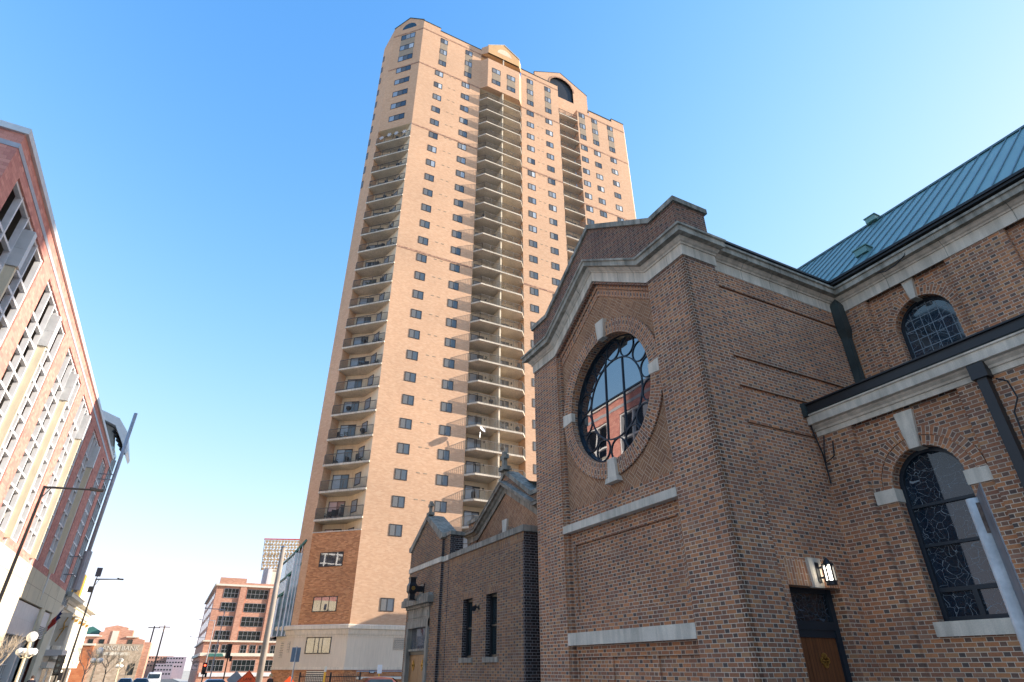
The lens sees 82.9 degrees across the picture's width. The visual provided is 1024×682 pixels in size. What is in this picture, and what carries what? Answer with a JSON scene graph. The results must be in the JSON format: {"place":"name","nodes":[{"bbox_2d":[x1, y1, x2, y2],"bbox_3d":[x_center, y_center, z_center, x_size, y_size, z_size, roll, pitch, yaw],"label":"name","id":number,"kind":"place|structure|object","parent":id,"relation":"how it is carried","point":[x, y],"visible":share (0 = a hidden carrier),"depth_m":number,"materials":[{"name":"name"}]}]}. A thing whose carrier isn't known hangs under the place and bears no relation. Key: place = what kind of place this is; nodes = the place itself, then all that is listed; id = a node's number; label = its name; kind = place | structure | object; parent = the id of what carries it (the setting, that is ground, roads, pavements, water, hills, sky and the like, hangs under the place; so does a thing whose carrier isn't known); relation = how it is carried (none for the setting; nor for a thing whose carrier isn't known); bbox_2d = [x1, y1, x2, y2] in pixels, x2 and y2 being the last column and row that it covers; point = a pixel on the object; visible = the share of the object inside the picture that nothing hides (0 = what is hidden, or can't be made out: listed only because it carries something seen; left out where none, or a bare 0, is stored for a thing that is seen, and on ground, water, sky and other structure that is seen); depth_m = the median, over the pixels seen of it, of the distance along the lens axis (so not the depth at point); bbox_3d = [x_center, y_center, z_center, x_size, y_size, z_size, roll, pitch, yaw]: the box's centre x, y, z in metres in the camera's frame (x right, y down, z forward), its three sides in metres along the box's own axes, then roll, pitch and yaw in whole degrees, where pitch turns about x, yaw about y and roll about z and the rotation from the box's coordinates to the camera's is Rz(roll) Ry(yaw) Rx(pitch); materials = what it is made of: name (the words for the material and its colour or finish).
{"place":"outdoors","nodes":[
{"label":"outdoors","id":0,"kind":"place"},
{"bbox_2d":[144,670,189,679],"bbox_3d":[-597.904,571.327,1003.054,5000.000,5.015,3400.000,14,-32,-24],"label":"ground","id":1,"kind":"structure","parent":0,"point":[185,674],"depth_m":755.38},
{"bbox_2d":[0,120,113,681],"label":"parking ramp","id":2,"kind":"structure","parent":1,"relation":"on","point":[53,430],"depth_m":42.05,"materials":[{"name":"brick"}]},
{"bbox_2d":[38,605,65,635],"bbox_3d":[-44.861,27.313,56.544,3.975,2.622,0.229,-18,-34,29],"label":"flag","id":3,"kind":"object","parent":2,"relation":"attached to","point":[53,622],"visible":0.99,"depth_m":56.26,"materials":[{"name":"red fabric"}]},
{"bbox_2d":[61,410,129,605],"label":"glass stair tower","id":4,"kind":"structure","parent":2,"relation":"attached to","point":[116,428],"depth_m":74.64,"materials":[{"name":"glass"}]},
{"bbox_2d":[63,413,137,591],"bbox_3d":[-46.891,17.601,66.152,2.087,20.300,0.760,14,-32,-24],"label":"steel mast","id":5,"kind":"object","parent":2,"relation":"attached to","point":[82,569],"visible":0.89,"depth_m":64.77,"materials":[{"name":"grey metal"}]},
{"bbox_2d":[35,591,97,681],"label":"columned building","id":6,"kind":"structure","parent":1,"relation":"on","point":[76,605],"depth_m":73.42,"materials":[{"name":"white stone"}]},
{"bbox_2d":[49,612,73,645],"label":"banner","id":7,"kind":"object","parent":6,"relation":"attached to","point":[60,631],"visible":0.98,"depth_m":66.35,"materials":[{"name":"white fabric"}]},
{"bbox_2d":[71,574,90,600],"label":"rooftop sign box","id":8,"kind":"object","parent":6,"relation":"on","point":[82,591],"visible":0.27,"depth_m":78.80,"materials":[{"name":"white paint"}]},
{"bbox_2d":[67,643,94,681],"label":"orange brick building","id":9,"kind":"structure","parent":1,"relation":"on","point":[76,674],"depth_m":95.25,"materials":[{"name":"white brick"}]},
{"bbox_2d":[84,625,144,643],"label":"gabled brick block","id":10,"kind":"structure","parent":1,"relation":"on","point":[117,634],"depth_m":106.77,"materials":[{"name":"pink brick"}]},
{"bbox_2d":[83,642,151,681],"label":"faded sign building","id":11,"kind":"structure","parent":1,"relation":"on","point":[137,670],"depth_m":98.13,"materials":[{"name":"beige brick"}]},
{"bbox_2d":[143,656,173,677],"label":"office block","id":12,"kind":"structure","parent":1,"relation":"on","point":[151,661],"depth_m":369.55,"materials":[{"name":"pink concrete"}]},
{"bbox_2d":[154,664,173,678],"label":"office block","id":13,"kind":"structure","parent":1,"relation":"on","point":[165,670],"depth_m":350.74,"materials":[{"name":"pink concrete"}]},
{"bbox_2d":[166,657,186,678],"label":"office block","id":14,"kind":"structure","parent":1,"relation":"on","point":[178,667],"depth_m":365.98,"materials":[{"name":"pink concrete"}]},
{"bbox_2d":[188,577,275,681],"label":"pink brick warehouse","id":15,"kind":"structure","parent":1,"relation":"on","point":[244,603],"depth_m":116.32,"materials":[{"name":"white brick"}]},
{"bbox_2d":[206,660,223,670],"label":"window","id":16,"kind":"structure","parent":15,"relation":"in","point":[218,664],"depth_m":111.75,"materials":[{"name":"black glass"}]},
{"bbox_2d":[213,630,230,639],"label":"window","id":17,"kind":"structure","parent":15,"relation":"in","point":[224,635],"depth_m":114.32,"materials":[{"name":"black glass"}]},
{"bbox_2d":[216,616,233,625],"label":"window","id":18,"kind":"structure","parent":15,"relation":"in","point":[227,621],"depth_m":115.55,"materials":[{"name":"black glass"}]},
{"bbox_2d":[220,602,236,611],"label":"window","id":19,"kind":"structure","parent":15,"relation":"in","point":[229,606],"depth_m":116.83,"materials":[{"name":"black glass"}]},
{"bbox_2d":[223,588,239,597],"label":"window","id":20,"kind":"structure","parent":15,"relation":"in","point":[228,592],"depth_m":118.06,"materials":[{"name":"black glass"}]},
{"bbox_2d":[231,660,255,670],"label":"window","id":21,"kind":"structure","parent":15,"relation":"in","point":[237,665],"depth_m":113.75,"materials":[{"name":"black glass"}]},
{"bbox_2d":[237,631,260,640],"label":"window","id":22,"kind":"structure","parent":15,"relation":"in","point":[242,635],"depth_m":116.30,"materials":[{"name":"black glass"}]},
{"bbox_2d":[240,617,263,626],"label":"window","id":23,"kind":"structure","parent":15,"relation":"in","point":[245,621],"depth_m":117.53,"materials":[{"name":"black glass"}]},
{"bbox_2d":[243,603,265,612],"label":"window","id":24,"kind":"structure","parent":15,"relation":"in","point":[248,607],"depth_m":118.81,"materials":[{"name":"black glass"}]},
{"bbox_2d":[246,589,268,599],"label":"window","id":25,"kind":"structure","parent":15,"relation":"in","point":[251,594],"depth_m":120.04,"materials":[{"name":"black glass"}]},
{"bbox_2d":[264,660,272,670],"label":"window","id":26,"kind":"structure","parent":15,"relation":"in","point":[268,664],"depth_m":115.64,"materials":[{"name":"black glass"}]},
{"bbox_2d":[261,568,276,583],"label":"rooftop penthouse","id":27,"kind":"object","parent":15,"relation":"on","point":[268,576],"visible":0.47,"depth_m":127.26,"materials":[{"name":"white stone"}]},
{"bbox_2d":[298,672,360,681],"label":"railing fence","id":28,"kind":"object","parent":1,"relation":"on","point":[336,676],"visible":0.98,"depth_m":40.97,"materials":[{"name":"black metal"}]},
{"bbox_2d":[357,676,397,681],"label":"parked car","id":29,"kind":"object","parent":1,"relation":"on","point":[377,679],"visible":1,"depth_m":34.78,"materials":[{"name":"brown paint"}]},
{"bbox_2d":[355,671,401,681],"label":"handrail","id":30,"kind":"object","parent":1,"relation":"on","point":[382,671],"visible":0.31,"depth_m":48.89,"materials":[{"name":"metal"}]},
{"bbox_2d":[270,17,635,681],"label":"apartment tower","id":31,"kind":"structure","parent":1,"relation":"on","point":[542,180],"depth_m":71.71,"materials":[{"name":"brick"}]},
{"bbox_2d":[270,539,306,639],"bbox_3d":[-22.847,24.943,57.976,1.656,8.472,9.548,14,-32,-24],"label":"glass atrium","id":32,"kind":"object","parent":31,"relation":"attached to","point":[286,594],"visible":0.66,"depth_m":54.77,"materials":[{"name":"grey glass"}]},
{"bbox_2d":[304,637,331,653],"bbox_3d":[-17.035,26.748,50.970,2.550,1.300,0.085,-9,-31,15],"label":"window","id":33,"kind":"structure","parent":31,"relation":"in","point":[314,645],"depth_m":50.95,"materials":[{"name":"beige glass"}]},
{"bbox_2d":[311,596,337,611],"bbox_3d":[-17.004,23.897,52.693,2.550,1.300,0.085,-9,-31,15],"label":"window","id":34,"kind":"structure","parent":31,"relation":"in","point":[320,603],"depth_m":52.67,"materials":[{"name":"beige glass"}]},
{"bbox_2d":[318,551,343,566],"bbox_3d":[-17.004,20.544,54.586,2.550,1.300,0.085,-9,-31,15],"label":"window","id":35,"kind":"structure","parent":31,"relation":"in","point":[327,559],"depth_m":54.57,"materials":[{"name":"black glass"}]},
{"bbox_2d":[380,598,394,611],"bbox_3d":[-11.460,24.205,53.239,1.300,1.140,0.085,14,-32,-24],"label":"window","id":36,"kind":"structure","parent":31,"relation":"in","point":[386,604],"depth_m":53.21,"materials":[{"name":"grey glass"}]},
{"bbox_2d":[389,524,402,536],"bbox_3d":[-11.344,18.457,56.554,1.300,1.140,0.085,14,-32,-24],"label":"window","id":37,"kind":"structure","parent":31,"relation":"in","point":[394,529],"depth_m":56.54,"materials":[{"name":"grey glass"}]},
{"bbox_2d":[388,112,404,121],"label":"window","id":38,"kind":"structure","parent":31,"relation":"in","point":[399,116],"depth_m":84.50,"materials":[{"name":"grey glass"}]},
{"bbox_2d":[390,100,405,109],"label":"window","id":39,"kind":"structure","parent":31,"relation":"in","point":[402,103],"depth_m":85.83,"materials":[{"name":"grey glass"}]},
{"bbox_2d":[392,495,404,507],"bbox_3d":[-11.344,16.051,57.912,1.300,1.140,0.085,14,-32,-24],"label":"window","id":40,"kind":"structure","parent":31,"relation":"in","point":[397,501],"depth_m":57.90,"materials":[{"name":"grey glass"}]},
{"bbox_2d":[392,88,407,96],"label":"window","id":41,"kind":"structure","parent":31,"relation":"in","point":[403,91],"depth_m":87.18,"materials":[{"name":"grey glass"}]},
{"bbox_2d":[394,468,407,480],"bbox_3d":[-11.344,13.645,59.271,1.300,1.140,0.085,14,-32,-24],"label":"window","id":42,"kind":"structure","parent":31,"relation":"in","point":[400,474],"depth_m":59.26,"materials":[{"name":"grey glass"}]},
{"bbox_2d":[394,76,409,84],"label":"window","id":43,"kind":"structure","parent":31,"relation":"in","point":[405,79],"depth_m":88.53,"materials":[{"name":"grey glass"}]},
{"bbox_2d":[397,442,409,454],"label":"window","id":44,"kind":"structure","parent":31,"relation":"in","point":[403,448],"depth_m":60.61,"materials":[{"name":"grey glass"}]},
{"bbox_2d":[396,65,410,73],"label":"window","id":45,"kind":"structure","parent":31,"relation":"in","point":[405,68],"depth_m":89.90,"materials":[{"name":"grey glass"}]},
{"bbox_2d":[400,418,411,429],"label":"window","id":46,"kind":"structure","parent":31,"relation":"in","point":[405,423],"depth_m":61.97,"materials":[{"name":"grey glass"}]},
{"bbox_2d":[402,394,413,405],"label":"window","id":47,"kind":"structure","parent":31,"relation":"in","point":[407,399],"depth_m":63.32,"materials":[{"name":"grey glass"}]},
{"bbox_2d":[404,371,415,382],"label":"window","id":48,"kind":"structure","parent":31,"relation":"in","point":[409,376],"depth_m":64.68,"materials":[{"name":"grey glass"}]},
{"bbox_2d":[407,349,417,360],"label":"window","id":49,"kind":"structure","parent":31,"relation":"in","point":[413,355],"depth_m":66.05,"materials":[{"name":"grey glass"}]},
{"bbox_2d":[409,329,419,339],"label":"window","id":50,"kind":"structure","parent":31,"relation":"in","point":[415,334],"depth_m":67.40,"materials":[{"name":"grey glass"}]},
{"bbox_2d":[411,309,421,318],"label":"window","id":51,"kind":"structure","parent":31,"relation":"in","point":[415,313],"depth_m":68.76,"materials":[{"name":"blue glass"}]},
{"bbox_2d":[413,289,423,299],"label":"window","id":52,"kind":"structure","parent":31,"relation":"in","point":[417,294],"depth_m":70.12,"materials":[{"name":"blue glass"}]},
{"bbox_2d":[415,271,424,280],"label":"window","id":53,"kind":"structure","parent":31,"relation":"in","point":[418,275],"depth_m":71.49,"materials":[{"name":"blue glass"}]},
{"bbox_2d":[416,253,426,262],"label":"window","id":54,"kind":"structure","parent":31,"relation":"in","point":[420,257],"depth_m":72.86,"materials":[{"name":"blue glass"}]},
{"bbox_2d":[418,236,428,245],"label":"window","id":55,"kind":"structure","parent":31,"relation":"in","point":[422,240],"depth_m":74.22,"materials":[{"name":"blue glass"}]},
{"bbox_2d":[420,219,429,228],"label":"window","id":56,"kind":"structure","parent":31,"relation":"in","point":[423,223],"depth_m":75.58,"materials":[{"name":"blue glass"}]},
{"bbox_2d":[434,500,446,512],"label":"window","id":57,"kind":"structure","parent":31,"relation":"in","point":[440,506],"depth_m":59.70,"materials":[{"name":"grey glass"}]},
{"bbox_2d":[436,474,447,485],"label":"window","id":58,"kind":"structure","parent":31,"relation":"in","point":[442,480],"depth_m":61.06,"materials":[{"name":"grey glass"}]},
{"bbox_2d":[438,449,449,460],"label":"window","id":59,"kind":"structure","parent":31,"relation":"in","point":[442,454],"depth_m":62.42,"materials":[{"name":"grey glass"}]},
{"bbox_2d":[439,425,450,435],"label":"window","id":60,"kind":"structure","parent":31,"relation":"in","point":[444,430],"depth_m":63.78,"materials":[{"name":"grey glass"}]},
{"bbox_2d":[441,401,451,412],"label":"window","id":61,"kind":"structure","parent":31,"relation":"in","point":[446,407],"depth_m":65.12,"materials":[{"name":"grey glass"}]},
{"bbox_2d":[442,379,452,389],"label":"window","id":62,"kind":"structure","parent":31,"relation":"in","point":[447,384],"depth_m":66.49,"materials":[{"name":"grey glass"}]},
{"bbox_2d":[444,358,454,368],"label":"window","id":63,"kind":"structure","parent":31,"relation":"in","point":[449,363],"depth_m":67.86,"materials":[{"name":"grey glass"}]},
{"bbox_2d":[445,338,455,347],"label":"window","id":64,"kind":"structure","parent":31,"relation":"in","point":[449,342],"depth_m":69.19,"materials":[{"name":"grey glass"}]},
{"bbox_2d":[446,318,456,327],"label":"window","id":65,"kind":"structure","parent":31,"relation":"in","point":[450,322],"depth_m":70.58,"materials":[{"name":"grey glass"}]},
{"bbox_2d":[448,299,457,308],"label":"window","id":66,"kind":"structure","parent":31,"relation":"in","point":[451,303],"depth_m":71.94,"materials":[{"name":"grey glass"}]},
{"bbox_2d":[449,280,458,289],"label":"window","id":67,"kind":"structure","parent":31,"relation":"in","point":[452,285],"depth_m":73.29,"materials":[{"name":"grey glass"}]},
{"bbox_2d":[450,263,459,272],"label":"window","id":68,"kind":"structure","parent":31,"relation":"in","point":[453,267],"depth_m":74.64,"materials":[{"name":"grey glass"}]},
{"bbox_2d":[451,246,460,255],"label":"window","id":69,"kind":"structure","parent":31,"relation":"in","point":[454,250],"depth_m":76.00,"materials":[{"name":"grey glass"}]},
{"bbox_2d":[401,451,540,681],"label":"church annex","id":70,"kind":"object","parent":1,"relation":"on","point":[491,570],"visible":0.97,"depth_m":18.71,"materials":[{"name":"brick"}]},
{"bbox_2d":[408,655,418,681],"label":"door","id":71,"kind":"structure","parent":70,"relation":"in","point":[413,664],"depth_m":21.19,"materials":[{"name":"brown wood"}]},
{"bbox_2d":[406,577,424,600],"bbox_3d":[-3.635,9.320,21.804,0.576,0.790,0.400,14,-32,-24],"label":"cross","id":72,"kind":"object","parent":70,"relation":"attached to","point":[413,587],"visible":1,"depth_m":21.70,"materials":[{"name":"black paint"}]},
{"bbox_2d":[411,627,424,648],"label":"transom window","id":73,"kind":"structure","parent":70,"relation":"in","point":[418,635],"depth_m":21.51,"materials":[{"name":"grey glass"}]},
{"bbox_2d":[417,655,423,681],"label":"door","id":74,"kind":"structure","parent":70,"relation":"in","point":[420,660],"depth_m":20.63,"materials":[{"name":"brown wood"}]},
{"bbox_2d":[465,599,472,657],"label":"window","id":75,"kind":"structure","parent":70,"relation":"in","point":[469,602],"depth_m":18.29,"materials":[{"name":"black glass"}]},
{"bbox_2d":[489,593,496,656],"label":"window","id":76,"kind":"structure","parent":70,"relation":"in","point":[493,598],"depth_m":16.94,"materials":[{"name":"black glass"}]},
{"bbox_2d":[521,125,1023,681],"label":"church","id":77,"kind":"structure","parent":1,"relation":"on","point":[735,443],"depth_m":11.77,"materials":[{"name":"brick"}]},
{"bbox_2d":[577,334,650,462],"bbox_3d":[2.541,1.395,14.368,0.212,3.320,3.320,14,-32,-24],"label":"round window","id":78,"kind":"structure","parent":77,"relation":"in","point":[615,390],"depth_m":14.41,"materials":[{"name":"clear glass"}]},
{"bbox_2d":[800,637,814,681],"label":"door","id":79,"kind":"structure","parent":77,"relation":"in","point":[803,641],"depth_m":9.86,"materials":[{"name":"brown wood"}]},
{"bbox_2d":[790,592,830,621],"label":"transom window","id":80,"kind":"structure","parent":77,"relation":"in","point":[807,606],"depth_m":10.42,"materials":[{"name":"black glass"}]},
{"bbox_2d":[805,637,845,681],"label":"door","id":81,"kind":"structure","parent":77,"relation":"in","point":[825,661],"depth_m":10.03,"materials":[{"name":"brown wood"}]},
{"bbox_2d":[814,558,837,585],"bbox_3d":[5.613,4.116,10.350,0.205,0.450,0.304,14,-32,-24],"label":"wall lantern","id":82,"kind":"object","parent":77,"relation":"attached to","point":[829,572],"depth_m":10.29,"materials":[{"name":"brown metal"}]},
{"bbox_2d":[901,296,965,358],"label":"clerestory window","id":83,"kind":"structure","parent":77,"relation":"in","point":[930,324],"depth_m":13.21,"materials":[{"name":"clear glass"}]},
{"bbox_2d":[899,447,1009,620],"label":"aisle window","id":84,"kind":"structure","parent":77,"relation":"in","point":[933,483],"depth_m":10.00,"materials":[{"name":"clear glass"}]},
{"bbox_2d":[160,679,177,681],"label":"road","id":85,"kind":"structure","parent":0,"point":[167,680],"depth_m":242.70,"materials":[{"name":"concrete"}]},
{"bbox_2d":[14,632,37,681],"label":"globe lamp","id":86,"kind":"object","parent":85,"relation":"on","point":[31,637],"visible":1,"depth_m":32.19,"materials":[{"name":"white glass"}]},
{"bbox_2d":[0,486,103,602],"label":"street light","id":87,"kind":"object","parent":85,"relation":"on","point":[41,495],"visible":1,"depth_m":24.10,"materials":[{"name":"dark painted metal"}]},
{"bbox_2d":[51,655,65,681],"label":"traffic signal","id":88,"kind":"object","parent":85,"relation":"on","point":[58,666],"visible":1,"depth_m":41.97,"materials":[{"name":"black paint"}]},
{"bbox_2d":[74,642,106,681],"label":"bare tree","id":89,"kind":"object","parent":85,"relation":"on","point":[91,654],"visible":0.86,"depth_m":59.21,"materials":[{"name":"brown plant"}]},
{"bbox_2d":[61,568,123,681],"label":"street light","id":90,"kind":"object","parent":85,"relation":"on","point":[97,574],"visible":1,"depth_m":42.32,"materials":[{"name":"black paint"}]},
{"bbox_2d":[89,647,103,681],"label":"globe lamp","id":91,"kind":"object","parent":85,"relation":"on","point":[97,660],"visible":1,"depth_m":50.47,"materials":[{"name":"white glass"}]},
{"bbox_2d":[95,646,123,681],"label":"bare tree","id":92,"kind":"object","parent":85,"relation":"on","point":[122,658],"visible":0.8,"depth_m":71.65,"materials":[{"name":"beige plant"}]},
{"bbox_2d":[107,650,138,681],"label":"bare tree","id":93,"kind":"object","parent":85,"relation":"on","point":[121,662],"visible":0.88,"depth_m":81.60,"materials":[{"name":"brown plant"}]},
{"bbox_2d":[120,650,142,677],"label":"bare tree","id":94,"kind":"object","parent":85,"relation":"on","point":[132,661],"visible":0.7,"depth_m":86.53,"materials":[{"name":"beige plant"}]},
{"bbox_2d":[147,672,161,681],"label":"delivery van","id":95,"kind":"object","parent":85,"relation":"on","point":[153,676],"visible":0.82,"depth_m":87.49,"materials":[{"name":"white paint"}]},
{"bbox_2d":[152,625,169,671],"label":"utility pole","id":96,"kind":"object","parent":85,"relation":"on","point":[159,647],"visible":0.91,"depth_m":147.80,"materials":[{"name":"grey metal"}]},
{"bbox_2d":[965,483,1023,652],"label":"sign post","id":97,"kind":"object","parent":85,"relation":"on","point":[999,558],"visible":1,"depth_m":2.13,"materials":[{"name":"metal"}]},
{"bbox_2d":[174,679,187,681],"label":"pavement","id":98,"kind":"structure","parent":0,"point":[180,680],"depth_m":221.52,"materials":[{"name":"concrete"}]},
{"bbox_2d":[0,631,25,664],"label":"bare tree","id":99,"kind":"object","parent":98,"relation":"on","point":[8,644],"visible":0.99,"depth_m":33.40,"materials":[{"name":"brown plant"}]},
{"bbox_2d":[204,607,225,678],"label":"street light","id":100,"kind":"object","parent":98,"relation":"on","point":[218,639],"visible":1,"depth_m":69.86,"materials":[{"name":"metal"}]},
{"bbox_2d":[223,644,232,678],"bbox_3d":[-29.644,33.946,60.166,0.700,4.452,0.410,14,-32,-24],"label":"traffic signal","id":101,"kind":"object","parent":98,"relation":"on","point":[228,651],"visible":1,"depth_m":60.69,"materials":[{"name":"black paint"}]},
{"bbox_2d":[227,671,240,681],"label":"road work sign","id":102,"kind":"object","parent":98,"relation":"on","point":[235,676],"visible":0.9,"depth_m":49.74,"materials":[{"name":"metal"}]},
{"bbox_2d":[237,670,255,681],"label":"road work sign","id":103,"kind":"object","parent":98,"relation":"on","point":[248,676],"visible":0.99,"depth_m":38.43,"materials":[{"name":"orange paint"}]},
{"bbox_2d":[255,546,285,681],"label":"concrete pole","id":104,"kind":"object","parent":98,"relation":"on","point":[262,661],"visible":1,"depth_m":32.72,"materials":[{"name":"concrete"}]},
{"bbox_2d":[290,646,300,681],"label":"kerb sign","id":105,"kind":"object","parent":98,"relation":"on","point":[295,654],"visible":1,"depth_m":25.36,"materials":[{"name":"metal"}]},
{"bbox_2d":[261,538,299,569],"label":"floodlight bank","id":106,"kind":"structure","parent":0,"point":[269,550],"depth_m":151.45,"materials":[{"name":"metal"}]},
{"bbox_2d":[0,0,1023,669],"label":"sky","id":107,"kind":"structure","parent":0,"point":[202,162],"materials":[{"name":"blue"}]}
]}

